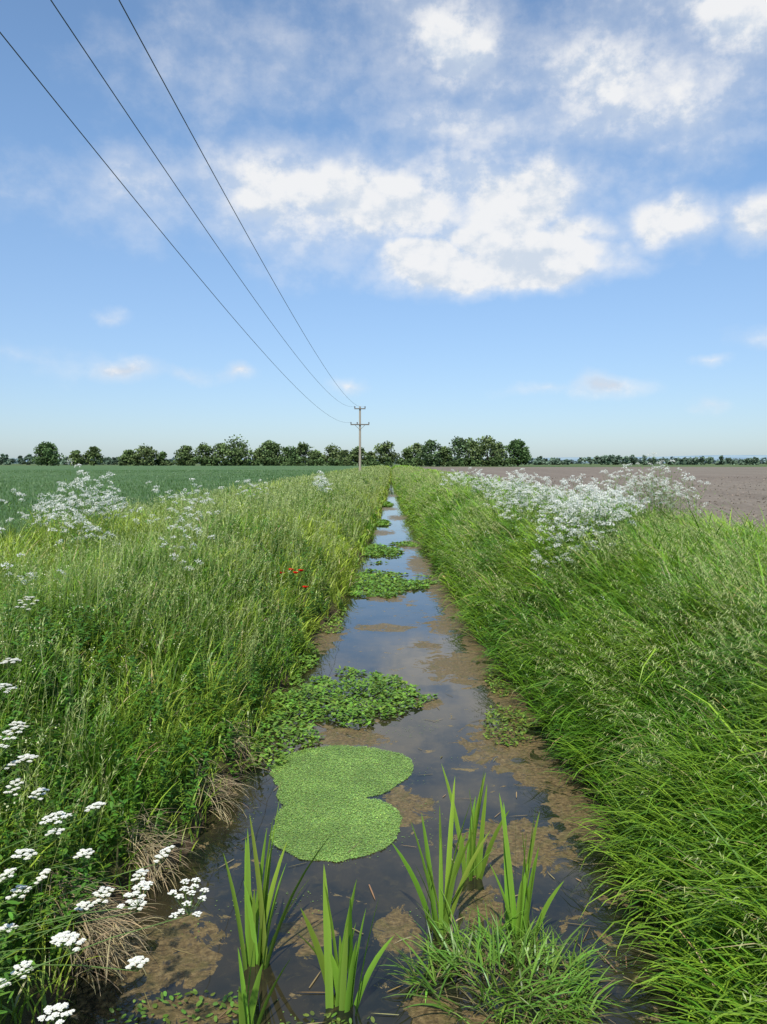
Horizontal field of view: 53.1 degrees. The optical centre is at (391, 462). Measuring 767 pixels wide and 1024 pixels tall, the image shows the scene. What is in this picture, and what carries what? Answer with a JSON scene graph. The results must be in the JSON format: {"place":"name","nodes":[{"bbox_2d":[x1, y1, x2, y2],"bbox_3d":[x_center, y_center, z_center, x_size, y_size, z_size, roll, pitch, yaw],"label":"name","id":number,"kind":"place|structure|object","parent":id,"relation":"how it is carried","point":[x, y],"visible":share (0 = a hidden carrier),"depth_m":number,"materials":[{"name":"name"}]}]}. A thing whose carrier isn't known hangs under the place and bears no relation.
{"place":"outdoors","nodes":[
{"label":"outdoors","id":0,"kind":"place"},
{"bbox_2d":[0,466,365,540],"bbox_3d":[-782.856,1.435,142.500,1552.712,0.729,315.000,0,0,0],"label":"crop field","id":1,"kind":"structure","parent":0,"point":[314,469],"depth_m":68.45,"materials":[{"name":"green plant"}]},
{"bbox_2d":[53,481,707,1023],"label":"water","id":2,"kind":"structure","parent":0,"point":[411,635],"depth_m":5.71,"materials":[{"name":"brown liquid"}]},
{"bbox_2d":[223,799,331,970],"bbox_3d":[-0.644,2.550,4.529,0.517,1.063,0.458,0,0,36],"label":"branched bur reed","id":3,"kind":"object","parent":2,"relation":"in","point":[260,908],"visible":0.89,"depth_m":4.57,"materials":[{"name":"green plant"}]},
{"bbox_2d":[238,945,321,1023],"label":"branched bur reed","id":4,"kind":"object","parent":2,"relation":"in","point":[246,1013],"visible":1,"depth_m":3.98,"materials":[{"name":"green plant"}]},
{"bbox_2d":[246,638,437,768],"bbox_3d":[-0.605,2.856,10.263,2.401,0.286,5.647,0,0,0],"label":"watercress","id":5,"kind":"object","parent":2,"relation":"on","point":[312,690],"visible":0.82,"depth_m":9.37,"materials":[{"name":"green plant"}]},
{"bbox_2d":[297,867,393,1015],"bbox_3d":[-0.219,2.653,4.333,0.543,0.857,0.483,0,0,25],"label":"branched bur reed","id":6,"kind":"object","parent":2,"relation":"in","point":[334,972],"visible":0.88,"depth_m":4.22,"materials":[{"name":"green plant"}]},
{"bbox_2d":[376,501,392,525],"bbox_3d":[-0.443,2.909,47.072,1.335,0.224,21.706,0,0,1],"label":"watercress","id":7,"kind":"object","parent":2,"relation":"on","point":[383,522],"visible":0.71,"depth_m":38.49,"materials":[{"name":"green plant"}]},
{"bbox_2d":[347,568,436,597],"bbox_3d":[-0.204,2.924,19.081,2.713,0.162,4.271,0,0,13],"label":"watercress","id":8,"kind":"object","parent":2,"relation":"on","point":[386,578],"visible":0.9,"depth_m":18.60,"materials":[{"name":"green plant"}]},
{"bbox_2d":[363,541,421,563],"bbox_3d":[-0.488,2.926,25.901,2.295,0.169,6.384,0,0,14],"label":"watercress","id":9,"kind":"object","parent":2,"relation":"on","point":[374,550],"visible":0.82,"depth_m":25.72,"materials":[{"name":"green plant"}]},
{"bbox_2d":[143,694,648,1023],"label":"floating leaf litter","id":10,"kind":"object","parent":2,"relation":"on","point":[375,900],"visible":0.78,"depth_m":4.71,"materials":[{"name":"plant"}]},
{"bbox_2d":[169,718,650,1023],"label":"duckweed","id":11,"kind":"object","parent":2,"relation":"on","point":[405,759],"visible":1,"depth_m":6.76,"materials":[{"name":"green plant"}]},
{"bbox_2d":[391,779,493,943],"bbox_3d":[0.306,2.550,4.973,0.746,1.063,0.422,0,0,0],"label":"branched bur reed","id":12,"kind":"object","parent":2,"relation":"in","point":[444,912],"visible":0.89,"depth_m":4.91,"materials":[{"name":"green plant"}]},
{"bbox_2d":[442,766,508,880],"bbox_3d":[0.597,2.616,5.629,0.498,0.930,0.483,0,0,0],"label":"branched bur reed","id":13,"kind":"object","parent":2,"relation":"in","point":[478,870],"visible":0.69,"depth_m":5.54,"materials":[{"name":"green plant"}]},
{"bbox_2d":[376,886,626,1023],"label":"sweet grass clump","id":14,"kind":"object","parent":2,"relation":"on","point":[553,962],"visible":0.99,"depth_m":4.39,"materials":[{"name":"green plant"}]},
{"bbox_2d":[489,794,563,944],"bbox_3d":[0.782,2.565,4.767,0.465,1.032,0.341,0,0,-13],"label":"branched bur reed","id":15,"kind":"object","parent":2,"relation":"in","point":[525,891],"visible":0.78,"depth_m":4.80,"materials":[{"name":"green plant"}]},
{"bbox_2d":[0,463,766,1023],"bbox_3d":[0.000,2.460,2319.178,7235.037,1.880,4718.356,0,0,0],"label":"ground","id":16,"kind":"structure","parent":0,"point":[590,473],"depth_m":7.50,"materials":[{"name":"brown soil"}]},
{"bbox_2d":[0,553,63,614],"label":"cow parsley","id":17,"kind":"object","parent":16,"relation":"on","point":[11,565],"visible":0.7,"depth_m":7.44,"materials":[{"name":"white plant"}]},
{"bbox_2d":[32,441,65,465],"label":"oak tree","id":18,"kind":"object","parent":16,"relation":"on","point":[47,453],"visible":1,"depth_m":348.05,"materials":[{"name":"green plant"}]},
{"bbox_2d":[0,458,146,550],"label":"cow parsley","id":19,"kind":"object","parent":16,"relation":"on","point":[79,508],"visible":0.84,"depth_m":11.97,"materials":[{"name":"white plant"}]},
{"bbox_2d":[39,500,125,564],"bbox_3d":[-4.327,1.091,10.751,1.089,1.136,1.806,0,0,-39],"label":"cow parsley","id":20,"kind":"object","parent":16,"relation":"on","point":[75,522],"visible":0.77,"depth_m":10.80,"materials":[{"name":"white plant"}]},
{"bbox_2d":[0,596,208,1023],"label":"cow parsley","id":21,"kind":"object","parent":16,"relation":"on","point":[72,937],"visible":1,"depth_m":2.67,"materials":[{"name":"white plant"}]},
{"bbox_2d":[23,708,276,1003],"bbox_3d":[-1.604,2.736,5.844,0.812,0.738,3.588,0,0,6],"label":"dead grass tussock","id":22,"kind":"object","parent":16,"relation":"on","point":[101,932],"visible":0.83,"depth_m":4.65,"materials":[{"name":"plant"}]},
{"bbox_2d":[131,496,219,549],"bbox_3d":[-3.741,1.114,13.553,1.768,0.998,2.209,0,0,0],"label":"cow parsley","id":23,"kind":"object","parent":16,"relation":"on","point":[177,517],"visible":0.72,"depth_m":13.42,"materials":[{"name":"white plant"}]},
{"bbox_2d":[145,478,227,519],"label":"cow parsley","id":24,"kind":"object","parent":16,"relation":"on","point":[154,486],"visible":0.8,"depth_m":17.20,"materials":[{"name":"white plant"}]},
{"bbox_2d":[151,523,223,596],"bbox_3d":[-2.770,1.367,10.457,1.019,1.049,1.733,0,0,-20],"label":"cow parsley","id":25,"kind":"object","parent":16,"relation":"on","point":[200,561],"visible":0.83,"depth_m":10.37,"materials":[{"name":"white plant"}]},
{"bbox_2d":[0,465,391,1023],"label":"bank grass","id":26,"kind":"structure","parent":16,"relation":"on","point":[159,658],"depth_m":8.23,"materials":[{"name":"green plant"}]},
{"bbox_2d":[228,479,271,508],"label":"cow parsley","id":27,"kind":"object","parent":16,"relation":"on","point":[252,489],"visible":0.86,"depth_m":22.10,"materials":[{"name":"white plant"}]},
{"bbox_2d":[256,440,286,464],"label":"ash tree","id":28,"kind":"object","parent":16,"relation":"on","point":[268,448],"visible":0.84,"depth_m":347.99,"materials":[{"name":"green plant"}]},
{"bbox_2d":[67,434,514,465],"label":"tree line","id":29,"kind":"object","parent":16,"relation":"on","point":[237,453],"visible":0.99,"depth_m":346.88,"materials":[{"name":"green plant"}]},
{"bbox_2d":[280,568,307,604],"bbox_3d":[-1.688,2.273,13.302,0.842,0.857,0.258,0,0,41],"label":"poppy","id":30,"kind":"object","parent":16,"relation":"on","point":[295,572],"visible":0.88,"depth_m":13.32,"materials":[{"name":"plant"}]},
{"bbox_2d":[107,607,532,1023],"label":"brooklime","id":31,"kind":"object","parent":16,"relation":"on","point":[232,1003],"visible":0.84,"depth_m":8.29,"materials":[{"name":"green plant"}]},
{"bbox_2d":[311,471,332,503],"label":"cow parsley","id":32,"kind":"object","parent":16,"relation":"on","point":[321,484],"visible":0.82,"depth_m":28.81,"materials":[{"name":"white plant"}]},
{"bbox_2d":[350,406,369,469],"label":"utility pole","id":33,"kind":"object","parent":16,"relation":"on","point":[359,424],"visible":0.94,"depth_m":85.88,"materials":[{"name":"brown wood"}]},
{"bbox_2d":[0,32,348,422],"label":"power line","id":34,"kind":"object","parent":33,"relation":"attached to","point":[125,187],"visible":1,"depth_m":12.15,"materials":[{"name":"metal"}]},
{"bbox_2d":[50,0,349,406],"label":"power line","id":35,"kind":"object","parent":33,"relation":"attached to","point":[156,156],"visible":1,"depth_m":11.69,"materials":[{"name":"metal"}]},
{"bbox_2d":[119,0,364,406],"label":"power line","id":36,"kind":"object","parent":33,"relation":"attached to","point":[206,160],"visible":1,"depth_m":11.38,"materials":[{"name":"metal"}]},
{"bbox_2d":[0,472,766,1022],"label":"broadleaf weeds","id":37,"kind":"object","parent":16,"relation":"on","point":[58,854],"visible":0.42,"depth_m":6.51,"materials":[{"name":"green plant"}]},
{"bbox_2d":[0,453,766,464],"bbox_3d":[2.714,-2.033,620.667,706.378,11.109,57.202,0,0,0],"label":"hedgerow","id":38,"kind":"object","parent":16,"relation":"on","point":[601,460],"visible":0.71,"depth_m":611.22,"materials":[{"name":"green plant"}]},
{"bbox_2d":[9,456,766,463],"bbox_3d":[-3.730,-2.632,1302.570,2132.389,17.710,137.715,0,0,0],"label":"distant woodland","id":39,"kind":"object","parent":16,"relation":"on","point":[763,460],"visible":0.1,"depth_m":1271.67,"materials":[{"name":"green plant"}]},
{"bbox_2d":[435,469,474,499],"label":"cow parsley","id":40,"kind":"object","parent":16,"relation":"on","point":[462,474],"visible":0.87,"depth_m":34.56,"materials":[{"name":"white plant"}]},
{"bbox_2d":[461,467,505,500],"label":"cow parsley","id":41,"kind":"object","parent":16,"relation":"on","point":[479,484],"visible":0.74,"depth_m":26.32,"materials":[{"name":"white plant"}]},
{"bbox_2d":[474,468,542,519],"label":"cow parsley","id":42,"kind":"object","parent":16,"relation":"on","point":[514,485],"visible":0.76,"depth_m":19.78,"materials":[{"name":"white plant"}]},
{"bbox_2d":[505,439,531,465],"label":"oak tree","id":43,"kind":"object","parent":16,"relation":"on","point":[519,451],"visible":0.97,"depth_m":348.21,"materials":[{"name":"green plant"}]},
{"bbox_2d":[489,476,586,535],"bbox_3d":[3.127,1.039,16.188,2.311,1.537,3.144,0,0,0],"label":"cow parsley","id":44,"kind":"object","parent":16,"relation":"on","point":[543,489],"visible":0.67,"depth_m":15.87,"materials":[{"name":"white plant"}]},
{"bbox_2d":[463,498,635,648],"bbox_3d":[2.380,1.551,12.614,1.889,1.834,8.030,0,0,0],"label":"garlic mustard","id":45,"kind":"object","parent":16,"relation":"on","point":[546,533],"visible":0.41,"depth_m":12.40,"materials":[{"name":"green plant"}]},
{"bbox_2d":[515,528,615,602],"bbox_3d":[2.643,1.551,11.467,1.452,1.253,1.794,0,0,-42],"label":"cow parsley","id":46,"kind":"object","parent":16,"relation":"on","point":[546,565],"visible":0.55,"depth_m":11.35,"materials":[{"name":"white plant"}]},
{"bbox_2d":[390,465,766,1023],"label":"bank grass","id":47,"kind":"structure","parent":16,"relation":"on","point":[675,579],"depth_m":6.97,"materials":[{"name":"green plant"}]},
{"bbox_2d":[524,474,636,535],"bbox_3d":[3.429,0.947,13.873,2.093,1.531,3.070,0,0,0],"label":"cow parsley","id":48,"kind":"object","parent":16,"relation":"on","point":[574,494],"visible":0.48,"depth_m":13.81,"materials":[{"name":"white plant"}]},
{"bbox_2d":[523,483,647,569],"bbox_3d":[3.216,1.099,12.094,2.191,1.554,2.493,0,0,-18],"label":"cow parsley","id":49,"kind":"object","parent":16,"relation":"on","point":[596,513],"visible":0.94,"depth_m":12.03,"materials":[{"name":"white plant"}]},
{"bbox_2d":[567,470,649,526],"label":"cow parsley","id":50,"kind":"object","parent":16,"relation":"on","point":[628,492],"visible":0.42,"depth_m":14.35,"materials":[{"name":"white plant"}]},
{"bbox_2d":[479,476,766,533],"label":"soil clods","id":51,"kind":"object","parent":16,"relation":"on","point":[689,495],"visible":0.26,"depth_m":39.03,"materials":[{"name":"brown soil"}]},
{"bbox_2d":[590,452,724,525],"bbox_3d":[4.926,0.714,14.848,2.574,1.830,2.888,0,0,0],"label":"cow parsley","id":52,"kind":"object","parent":16,"relation":"on","point":[653,494],"visible":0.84,"depth_m":14.80,"materials":[{"name":"white plant"}]},
{"bbox_2d":[0,0,766,458],"label":"sky","id":53,"kind":"structure","parent":0,"point":[542,224],"materials":[{"name":"blue"}]},
{"bbox_2d":[15,455,766,462],"bbox_3d":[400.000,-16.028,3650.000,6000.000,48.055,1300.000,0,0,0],"label":"distant hills","id":54,"kind":"structure","parent":0,"point":[716,457],"depth_m":3405.98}
]}

